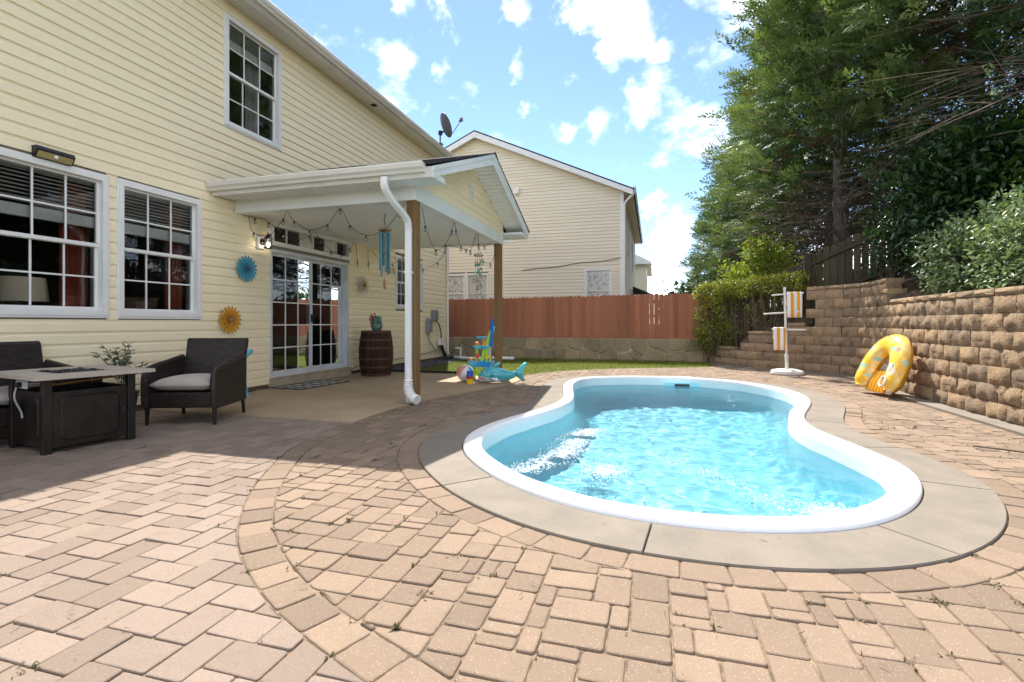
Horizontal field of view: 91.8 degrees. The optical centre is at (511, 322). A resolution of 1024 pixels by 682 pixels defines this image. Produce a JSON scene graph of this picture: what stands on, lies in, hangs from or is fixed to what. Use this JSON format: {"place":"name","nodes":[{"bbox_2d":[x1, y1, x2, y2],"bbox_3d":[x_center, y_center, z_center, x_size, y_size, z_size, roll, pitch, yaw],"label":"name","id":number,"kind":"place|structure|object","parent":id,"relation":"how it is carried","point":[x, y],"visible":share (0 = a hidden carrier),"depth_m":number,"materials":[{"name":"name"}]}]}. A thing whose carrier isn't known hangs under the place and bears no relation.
{"place":"outdoors","nodes":[
{"label":"outdoors","id":0,"kind":"place"},
{"bbox_2d":[0,410,366,681],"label":"paver patio","id":1,"kind":"structure","parent":0,"point":[156,615],"depth_m":2.22,"materials":[{"name":"beige stone"}]},
{"bbox_2d":[0,341,92,427],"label":"wicker loveseat","id":2,"kind":"object","parent":1,"relation":"on","point":[19,355],"visible":0.23,"depth_m":4.80,"materials":[{"name":"wicker"}]},
{"bbox_2d":[0,365,154,455],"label":"fire table","id":3,"kind":"object","parent":1,"relation":"on","point":[46,416],"visible":1,"depth_m":4.22,"materials":[{"name":"stone"}]},
{"bbox_2d":[89,342,148,409],"bbox_3d":[-4.381,0.644,5.577,0.443,0.851,0.422,0,0,-13],"label":"potted plant","id":4,"kind":"object","parent":1,"relation":"on","point":[125,362],"visible":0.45,"depth_m":5.52,"materials":[{"name":"green plant"}]},
{"bbox_2d":[140,338,248,425],"bbox_3d":[-3.485,0.629,5.543,0.754,0.888,0.857,0,0,-4],"label":"wicker armchair","id":5,"kind":"object","parent":1,"relation":"on","point":[207,373],"visible":0.96,"depth_m":5.37,"materials":[{"name":"wicker"}]},
{"bbox_2d":[0,398,1023,681],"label":"weeds","id":6,"kind":"object","parent":1,"relation":"on","point":[398,626],"visible":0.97,"depth_m":1.97,"materials":[{"name":"green plant"}]},
{"bbox_2d":[150,372,519,422],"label":"concrete patio","id":7,"kind":"structure","parent":0,"point":[358,397],"depth_m":6.94,"materials":[{"name":"beige concrete"}]},
{"bbox_2d":[246,349,252,395],"bbox_3d":[-3.863,0.723,7.205,0.139,0.682,0.259,0,0,-9],"label":"foam noodle","id":8,"kind":"object","parent":7,"relation":"on","point":[249,351],"visible":0.28,"depth_m":7.23,"materials":[{"name":"blue plastic"}]},
{"bbox_2d":[272,379,349,389],"bbox_3d":[-3.423,1.054,8.485,0.640,0.014,1.180,0,0,20],"label":"doormat","id":9,"kind":"object","parent":7,"relation":"on","point":[309,384],"visible":0.99,"depth_m":8.38,"materials":[{"name":"black fabric"}]},
{"bbox_2d":[358,330,392,376],"bbox_3d":[-2.750,0.612,10.040,0.683,0.900,0.683,0,0,16],"label":"whiskey barrel","id":10,"kind":"object","parent":7,"relation":"on","point":[375,348],"visible":0.99,"depth_m":9.77,"materials":[{"name":"brown wood"}]},
{"bbox_2d":[369,313,382,330],"bbox_3d":[-2.758,-0.019,9.975,0.315,0.358,0.302,0,0,16],"label":"head planter","id":11,"kind":"object","parent":10,"relation":"on","point":[376,324],"visible":1,"depth_m":9.90,"materials":[{"name":"green ceramic"}]},
{"bbox_2d":[457,364,473,380],"bbox_3d":[-0.849,0.910,8.978,0.310,0.316,0.310,20,26,-7],"label":"beach ball","id":12,"kind":"object","parent":7,"relation":"on","point":[463,369],"visible":0.84,"depth_m":8.87,"materials":[{"name":"multicoloured plastic"}]},
{"bbox_2d":[466,371,472,383],"bbox_3d":[-0.731,0.950,8.590,0.124,0.225,0.124,0,0,4],"label":"sand bucket","id":13,"kind":"object","parent":7,"relation":"on","point":[469,378],"visible":1,"depth_m":8.54,"materials":[{"name":"yellow plastic"}]},
{"bbox_2d":[467,336,494,377],"bbox_3d":[-0.580,0.662,9.338,0.480,0.801,0.340,0,0,7],"label":"water table","id":14,"kind":"object","parent":7,"relation":"on","point":[474,364],"visible":0.94,"depth_m":9.28,"materials":[{"name":"plastic"}]},
{"bbox_2d":[476,330,489,374],"bbox_3d":[-0.560,0.619,10.073,0.392,0.924,0.092,0,0,-32],"label":"pool noodle","id":15,"kind":"object","parent":7,"relation":"on","point":[483,354],"visible":0.7,"depth_m":10.03,"materials":[{"name":"plastic"}]},
{"bbox_2d":[488,319,493,360],"bbox_3d":[-0.431,0.503,10.106,0.091,1.142,0.267,0,0,16],"label":"pool noodle","id":16,"kind":"object","parent":7,"relation":"on","point":[491,332],"visible":0.59,"depth_m":10.10,"materials":[{"name":"blue plastic"}]},
{"bbox_2d":[478,362,526,382],"bbox_3d":[-0.160,0.866,8.711,0.862,0.358,0.315,0,0,-8],"label":"shark float","id":17,"kind":"object","parent":7,"relation":"on","point":[494,373],"visible":1,"depth_m":8.64,"materials":[{"name":"plastic"}]},
{"bbox_2d":[420,356,712,374],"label":"lawn","id":18,"kind":"structure","parent":0,"point":[565,365],"depth_m":12.21,"materials":[{"name":"green plant"}]},
{"bbox_2d":[454,347,513,359],"bbox_3d":[-0.853,0.893,14.173,1.838,0.363,0.412,0,0,16],"label":"drain pipe","id":19,"kind":"object","parent":18,"relation":"on","point":[468,358],"visible":0.61,"depth_m":14.12,"materials":[{"name":"white plastic"}]},
{"bbox_2d":[237,366,1023,681],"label":"pool deck","id":20,"kind":"structure","parent":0,"point":[570,615],"depth_m":2.16,"materials":[{"name":"beige stone"}]},
{"bbox_2d":[13,391,1021,680],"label":"leaf litter","id":21,"kind":"object","parent":20,"relation":"on","point":[465,581],"visible":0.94,"depth_m":2.03,"materials":[{"name":"brown plant"}]},
{"bbox_2d":[463,376,922,533],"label":"swimming pool","id":22,"kind":"structure","parent":20,"relation":"in","point":[718,455],"depth_m":4.18,"materials":[{"name":"liquid"}]},
{"bbox_2d":[763,287,805,375],"bbox_3d":[5.618,0.168,10.210,0.798,1.797,0.480,0,0,16],"label":"towel stand","id":23,"kind":"object","parent":20,"relation":"on","point":[786,370],"visible":1,"depth_m":10.18,"materials":[{"name":"white plastic"}]},
{"bbox_2d":[773,327,784,349],"bbox_3d":[5.509,0.331,10.232,0.222,0.469,0.096,0,0,16],"label":"striped towel","id":24,"kind":"object","parent":23,"relation":"hanging from","point":[779,337],"visible":1,"depth_m":10.21,"materials":[{"name":"fabric"}]},
{"bbox_2d":[786,292,801,317],"bbox_3d":[5.788,-0.366,10.173,0.282,0.529,0.095,0,0,16],"label":"striped towel","id":25,"kind":"object","parent":23,"relation":"hanging from","point":[793,301],"visible":1,"depth_m":10.14,"materials":[{"name":"white fabric"}]},
{"bbox_2d":[855,334,913,393],"bbox_3d":[5.490,0.587,7.289,0.246,0.912,0.927,24,2,4],"label":"inflatable lounger","id":26,"kind":"object","parent":20,"relation":"on","point":[897,350],"visible":1,"depth_m":7.13,"materials":[{"name":"plastic"}]},
{"bbox_2d":[269,0,1023,294],"label":"sky","id":27,"kind":"structure","parent":0,"point":[615,90],"materials":[{"name":"blue"}]},
{"bbox_2d":[729,262,970,346],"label":"bank","id":28,"kind":"structure","parent":0,"point":[910,284],"depth_m":10.01,"materials":[{"name":"soil"}]},
{"bbox_2d":[689,269,811,355],"bbox_3d":[5.833,-0.204,12.329,1.279,2.145,2.956,0,0,-43],"label":"clipped hedge","id":29,"kind":"object","parent":28,"relation":"on","point":[752,285],"visible":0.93,"depth_m":12.43,"materials":[{"name":"green plant"}]},
{"bbox_2d":[710,228,830,295],"bbox_3d":[6.905,-1.163,13.132,3.176,2.677,1.607,0,0,25],"label":"lime shrub","id":30,"kind":"object","parent":28,"relation":"on","point":[763,256],"visible":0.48,"depth_m":13.17,"materials":[{"name":"green plant"}]},
{"bbox_2d":[707,2,949,277],"bbox_3d":[10.134,-7.341,16.179,6.732,14.021,7.108,0,0,-20],"label":"cypress tree","id":31,"kind":"object","parent":28,"relation":"on","point":[818,166],"visible":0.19,"depth_m":15.90,"materials":[{"name":"green plant"}]},
{"bbox_2d":[712,197,1002,350],"bbox_3d":[7.473,-0.805,8.952,2.011,3.950,9.762,0,0,-13],"label":"board fence","id":32,"kind":"object","parent":28,"relation":"on","point":[817,265],"visible":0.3,"depth_m":11.19,"materials":[{"name":"brown wood"}]},
{"bbox_2d":[692,0,1023,282],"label":"cypress tree","id":33,"kind":"object","parent":28,"relation":"on","point":[771,36],"visible":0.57,"depth_m":12.47,"materials":[{"name":"green plant"}]},
{"bbox_2d":[783,0,1023,255],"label":"cypress tree","id":34,"kind":"object","parent":28,"relation":"on","point":[857,48],"visible":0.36,"depth_m":9.88,"materials":[{"name":"green plant"}]},
{"bbox_2d":[822,0,1023,188],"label":"cypress tree","id":35,"kind":"object","parent":28,"relation":"on","point":[937,33],"visible":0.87,"depth_m":8.46,"materials":[{"name":"green plant"}]},
{"bbox_2d":[845,0,1023,137],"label":"leaning tree","id":36,"kind":"object","parent":28,"relation":"on","point":[974,32],"visible":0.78,"depth_m":8.12,"materials":[{"name":"green plant"}]},
{"bbox_2d":[854,77,1023,286],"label":"dark shrub","id":37,"kind":"object","parent":28,"relation":"on","point":[901,230],"visible":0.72,"depth_m":8.21,"materials":[{"name":"green plant"}]},
{"bbox_2d":[895,104,1023,227],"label":"broadleaf shrub","id":38,"kind":"object","parent":28,"relation":"on","point":[1019,169],"visible":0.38,"depth_m":7.77,"materials":[{"name":"green plant"}]},
{"bbox_2d":[904,176,1023,294],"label":"variegated bush","id":39,"kind":"object","parent":28,"relation":"on","point":[947,279],"visible":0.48,"depth_m":7.09,"materials":[{"name":"green plant"}]},
{"bbox_2d":[914,1,1023,152],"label":"backdrop tree","id":40,"kind":"object","parent":28,"relation":"on","point":[1012,49],"visible":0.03,"depth_m":15.02,"materials":[{"name":"green plant"}]},
{"bbox_2d":[954,180,1023,290],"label":"variegated bush","id":41,"kind":"object","parent":28,"relation":"on","point":[1015,226],"visible":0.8,"depth_m":6.05,"materials":[{"name":"green plant"}]},
{"bbox_2d":[973,445,1023,452],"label":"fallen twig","id":42,"kind":"object","parent":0,"point":[998,449],"visible":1,"depth_m":4.11,"materials":[{"name":"brown wood"}]},
{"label":"hillside","id":43,"kind":"structure","parent":0,"visible":0},
{"bbox_2d":[656,270,717,319],"bbox_3d":[5.815,-0.296,15.674,2.968,2.740,1.916,0,0,16],"label":"evergreen bush","id":44,"kind":"object","parent":43,"relation":"on","point":[681,290],"visible":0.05,"depth_m":15.52,"materials":[{"name":"green plant"}]},
{"bbox_2d":[676,212,729,293],"bbox_3d":[15.691,-4.401,39.156,6.557,9.742,6.099,0,0,16],"label":"pine tree","id":45,"kind":"object","parent":43,"relation":"on","point":[684,262],"visible":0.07,"depth_m":39.29,"materials":[{"name":"green plant"}]},
{"bbox_2d":[683,143,801,295],"bbox_3d":[14.398,-5.926,31.424,6.844,11.593,7.441,0,0,16],"label":"cypress tree","id":46,"kind":"object","parent":43,"relation":"on","point":[699,260],"visible":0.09,"depth_m":31.43,"materials":[{"name":"green plant"}]},
{"bbox_2d":[690,54,823,305],"bbox_3d":[12.785,-7.108,25.230,7.381,13.555,7.902,0,0,16],"label":"cypress tree","id":47,"kind":"object","parent":43,"relation":"on","point":[716,256],"visible":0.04,"depth_m":25.67,"materials":[{"name":"green plant"}]},
{"bbox_2d":[685,4,880,278],"bbox_3d":[11.190,-7.329,20.489,7.714,13.997,7.342,0,0,16],"label":"cypress tree","id":48,"kind":"object","parent":43,"relation":"on","point":[734,253],"visible":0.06,"depth_m":20.75,"materials":[{"name":"green plant"}]},
{"label":"ground","id":49,"kind":"structure","parent":0,"visible":0},
{"bbox_2d":[0,0,453,434],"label":"house","id":50,"kind":"structure","parent":49,"relation":"on","point":[136,108],"depth_m":6.95,"materials":[{"name":"plastic"}]},
{"bbox_2d":[0,276,49,304],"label":"floor lamp","id":51,"kind":"object","parent":50,"relation":"in","point":[13,288],"visible":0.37,"depth_m":5.25,"materials":[{"name":"fabric"}]},
{"bbox_2d":[32,144,75,165],"bbox_3d":[-4.714,-1.720,5.110,0.090,0.110,0.340,0,0,16],"label":"solar light","id":52,"kind":"object","parent":50,"relation":"attached to","point":[49,154],"visible":1,"depth_m":5.08,"materials":[{"name":"black plastic"}]},
{"bbox_2d":[0,147,109,317],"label":"window","id":53,"kind":"structure","parent":50,"relation":"in","point":[100,222],"depth_m":5.29,"materials":[{"name":"white plastic"}]},
{"bbox_2d":[57,180,88,306],"bbox_3d":[-4.923,-0.720,5.559,0.069,1.680,0.310,0,0,16],"label":"curtain","id":54,"kind":"object","parent":50,"relation":"hanging from","point":[74,265],"visible":0.54,"depth_m":5.56,"materials":[{"name":"fabric"}]},
{"bbox_2d":[116,177,201,318],"bbox_3d":[-4.495,-0.864,6.307,0.174,1.636,1.123,0,0,16],"label":"window","id":55,"kind":"structure","parent":50,"relation":"in","point":[174,199],"depth_m":6.32,"materials":[{"name":"white plastic"}]},
{"bbox_2d":[164,205,184,309],"bbox_3d":[-4.590,-0.720,6.728,0.069,1.680,0.300,0,0,16],"label":"curtain","id":56,"kind":"object","parent":50,"relation":"hanging from","point":[175,290],"visible":0.55,"depth_m":6.73,"materials":[{"name":"fabric"}]},
{"bbox_2d":[219,306,240,333],"bbox_3d":[-4.094,-0.040,7.221,0.053,0.405,0.410,0,0,16],"label":"metal flower","id":57,"kind":"object","parent":50,"relation":"attached to","point":[230,319],"visible":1,"depth_m":7.20,"materials":[{"name":"yellow metal"}]},
{"bbox_2d":[236,255,256,281],"bbox_3d":[-4.010,-0.815,7.516,0.053,0.405,0.410,0,0,16],"label":"metal flower","id":58,"kind":"object","parent":50,"relation":"attached to","point":[247,268],"visible":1,"depth_m":7.50,"materials":[{"name":"blue metal"}]},
{"bbox_2d":[245,50,258,133],"bbox_3d":[-4.207,-3.545,8.033,0.069,1.630,0.340,0,0,16],"label":"curtain","id":59,"kind":"object","parent":50,"relation":"hanging from","point":[252,74],"visible":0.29,"depth_m":8.00,"materials":[{"name":"grey fabric"}]},
{"bbox_2d":[223,11,281,151],"bbox_3d":[-4.081,-3.688,7.756,0.174,1.658,1.147,0,0,16],"label":"window","id":60,"kind":"structure","parent":50,"relation":"in","point":[231,24],"depth_m":7.81,"materials":[{"name":"white plastic"}]},
{"bbox_2d":[257,232,272,249],"bbox_3d":[-3.878,-1.290,7.814,0.232,0.260,0.150,0,0,16],"label":"wall lantern","id":61,"kind":"object","parent":50,"relation":"attached to","point":[261,243],"depth_m":7.79,"materials":[{"name":"black plastic"}]},
{"bbox_2d":[242,214,357,264],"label":"string lights","id":62,"kind":"object","parent":50,"relation":"hanging from","point":[303,238],"visible":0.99,"depth_m":8.63,"materials":[{"name":"black plastic"}]},
{"bbox_2d":[269,249,348,377],"bbox_3d":[-3.687,-0.150,9.091,0.140,2.120,2.170,0,0,16],"label":"patio door","id":63,"kind":"structure","parent":50,"relation":"in","point":[339,295],"depth_m":9.04,"materials":[{"name":"metal"}]},
{"bbox_2d":[269,221,350,260],"bbox_3d":[-3.670,-1.460,9.125,0.134,0.384,2.225,0,0,16],"label":"transom window","id":64,"kind":"structure","parent":50,"relation":"in","point":[306,244],"depth_m":9.05,"materials":[{"name":"white plastic"}]},
{"bbox_2d":[359,276,368,294],"bbox_3d":[-3.144,-0.786,10.548,0.053,0.401,0.410,0,0,16],"label":"metal flower","id":65,"kind":"object","parent":50,"relation":"attached to","point":[365,285],"visible":1,"depth_m":10.53,"materials":[{"name":"white metal"}]},
{"bbox_2d":[205,152,529,404],"bbox_3d":[-1.929,-0.899,8.797,3.441,3.933,4.978,0,0,16],"label":"covered porch","id":66,"kind":"object","parent":50,"relation":"attached to","point":[470,195],"visible":0.97,"depth_m":7.23,"materials":[{"name":"white wood"}]},
{"bbox_2d":[248,204,404,241],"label":"string lights","id":67,"kind":"object","parent":66,"relation":"hanging from","point":[340,209],"visible":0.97,"depth_m":7.12,"materials":[{"name":"black plastic"}]},
{"bbox_2d":[378,213,390,288],"bbox_3d":[-1.931,-1.078,7.519,0.200,1.156,0.200,0,0,16],"label":"tube wind chime","id":68,"kind":"object","parent":66,"relation":"hanging from","point":[386,253],"visible":0.93,"depth_m":7.50,"materials":[{"name":"teal metal"}]},
{"bbox_2d":[367,244,488,272],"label":"string lights","id":69,"kind":"object","parent":66,"relation":"hanging from","point":[434,264],"visible":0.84,"depth_m":10.57,"materials":[{"name":"black plastic"}]},
{"bbox_2d":[422,207,495,267],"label":"string lights","id":70,"kind":"object","parent":66,"relation":"hanging from","point":[458,240],"visible":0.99,"depth_m":8.09,"materials":[{"name":"black plastic"}]},
{"bbox_2d":[474,234,483,293],"bbox_3d":[-0.616,-1.074,9.137,0.178,1.101,0.178,0,0,-29],"label":"shell wind chime","id":71,"kind":"object","parent":66,"relation":"hanging from","point":[478,275],"visible":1,"depth_m":9.13,"materials":[{"name":"white"}]},
{"bbox_2d":[395,254,422,309],"bbox_3d":[-2.654,-0.986,12.685,0.134,1.313,1.500,0,0,16],"label":"window","id":72,"kind":"structure","parent":50,"relation":"in","point":[397,257],"depth_m":12.33,"materials":[{"name":"white plastic"}]},
{"bbox_2d":[426,310,441,352],"bbox_3d":[-2.182,0.255,13.945,0.110,1.210,0.901,0,0,16],"label":"disconnect box","id":73,"kind":"object","parent":50,"relation":"attached to","point":[435,317],"visible":0.93,"depth_m":13.83,"materials":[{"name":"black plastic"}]},
{"bbox_2d":[438,113,462,144],"bbox_3d":[-1.715,-5.272,13.635,0.488,0.814,0.622,0,0,34],"label":"satellite dish","id":74,"kind":"object","parent":50,"relation":"attached to","point":[446,125],"visible":0.98,"depth_m":13.49,"materials":[{"name":"grey metal"}]},
{"bbox_2d":[391,369,456,373],"bbox_3d":[-1.461,1.058,10.421,3.430,0.085,0.040,0,0,16],"label":"bed edging","id":75,"kind":"object","parent":49,"relation":"on","point":[425,371],"visible":0.16,"depth_m":10.49,"materials":[{"name":"black plastic"}]},
{"bbox_2d":[445,130,650,299],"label":"neighbour house","id":76,"kind":"structure","parent":49,"relation":"on","point":[585,233],"depth_m":19.33,"materials":[{"name":"plastic"}]},
{"bbox_2d":[449,274,465,299],"bbox_3d":[-2.359,-1.178,20.466,0.970,1.648,0.134,0,0,16],"label":"window","id":77,"kind":"structure","parent":76,"relation":"in","point":[457,285],"depth_m":20.45,"materials":[{"name":"white plastic"}]},
{"bbox_2d":[466,273,488,299],"bbox_3d":[-1.393,-1.178,20.190,0.960,1.648,0.134,0,0,16],"label":"window","id":78,"kind":"structure","parent":76,"relation":"in","point":[471,286],"depth_m":20.22,"materials":[{"name":"white plastic"}]},
{"bbox_2d":[503,240,515,242],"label":"window","id":79,"kind":"structure","parent":76,"relation":"in","point":[504,241],"depth_m":19.76,"materials":[{"name":"white plastic"}]},
{"bbox_2d":[585,268,611,296],"bbox_3d":[3.290,-1.203,18.854,1.020,1.698,0.134,0,0,16],"label":"window","id":80,"kind":"structure","parent":76,"relation":"in","point":[598,281],"depth_m":18.86,"materials":[{"name":"white plastic"}]},
{"bbox_2d":[627,225,628,260],"bbox_3d":[5.113,-3.578,22.043,0.134,1.548,0.840,0,0,16],"label":"window","id":81,"kind":"structure","parent":76,"relation":"in","point":[627,225],"depth_m":22.36,"materials":[{"name":"white plastic"}]},
{"bbox_2d":[631,242,632,273],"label":"window","id":82,"kind":"structure","parent":76,"relation":"in","point":[632,242],"depth_m":26.79,"materials":[{"name":"white plastic"}]},
{"bbox_2d":[448,337,707,361],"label":"stone wall","id":83,"kind":"structure","parent":49,"relation":"on","point":[679,350],"depth_m":14.29,"materials":[{"name":"beige stone"}]},
{"bbox_2d":[449,292,707,338],"bbox_3d":[1.116,-0.026,14.771,8.839,1.592,0.180,0,0,16],"label":"picket fence","id":84,"kind":"object","parent":83,"relation":"on","point":[654,316],"visible":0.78,"depth_m":14.43,"materials":[{"name":"red wood"}]},
{"bbox_2d":[635,254,651,291],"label":"house","id":85,"kind":"structure","parent":49,"relation":"on","point":[643,269],"depth_m":38.69,"materials":[{"name":"white metal"}]},
{"bbox_2d":[702,362,1023,436],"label":"wall footing","id":86,"kind":"object","parent":49,"relation":"on","point":[999,424],"depth_m":6.00,"materials":[{"name":"concrete"}]},
{"bbox_2d":[708,278,1023,426],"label":"retaining wall","id":87,"kind":"structure","parent":86,"relation":"on","point":[968,347],"depth_m":6.84,"materials":[{"name":"brown stone"}]},
{"label":"gravel bed","id":88,"kind":"structure","parent":0,"visible":0},
{"bbox_2d":[392,358,463,369],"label":"gravel","id":89,"kind":"structure","parent":88,"relation":"on","point":[430,363],"depth_m":12.84,"materials":[{"name":"grey gravel"}]},
{"bbox_2d":[438,338,452,359],"bbox_3d":[-1.935,0.757,14.309,0.324,0.614,0.592,0,0,16],"label":"line set","id":90,"kind":"object","parent":88,"relation":"on","point":[441,344],"visible":1,"depth_m":14.29,"materials":[{"name":"black plastic"}]}
]}

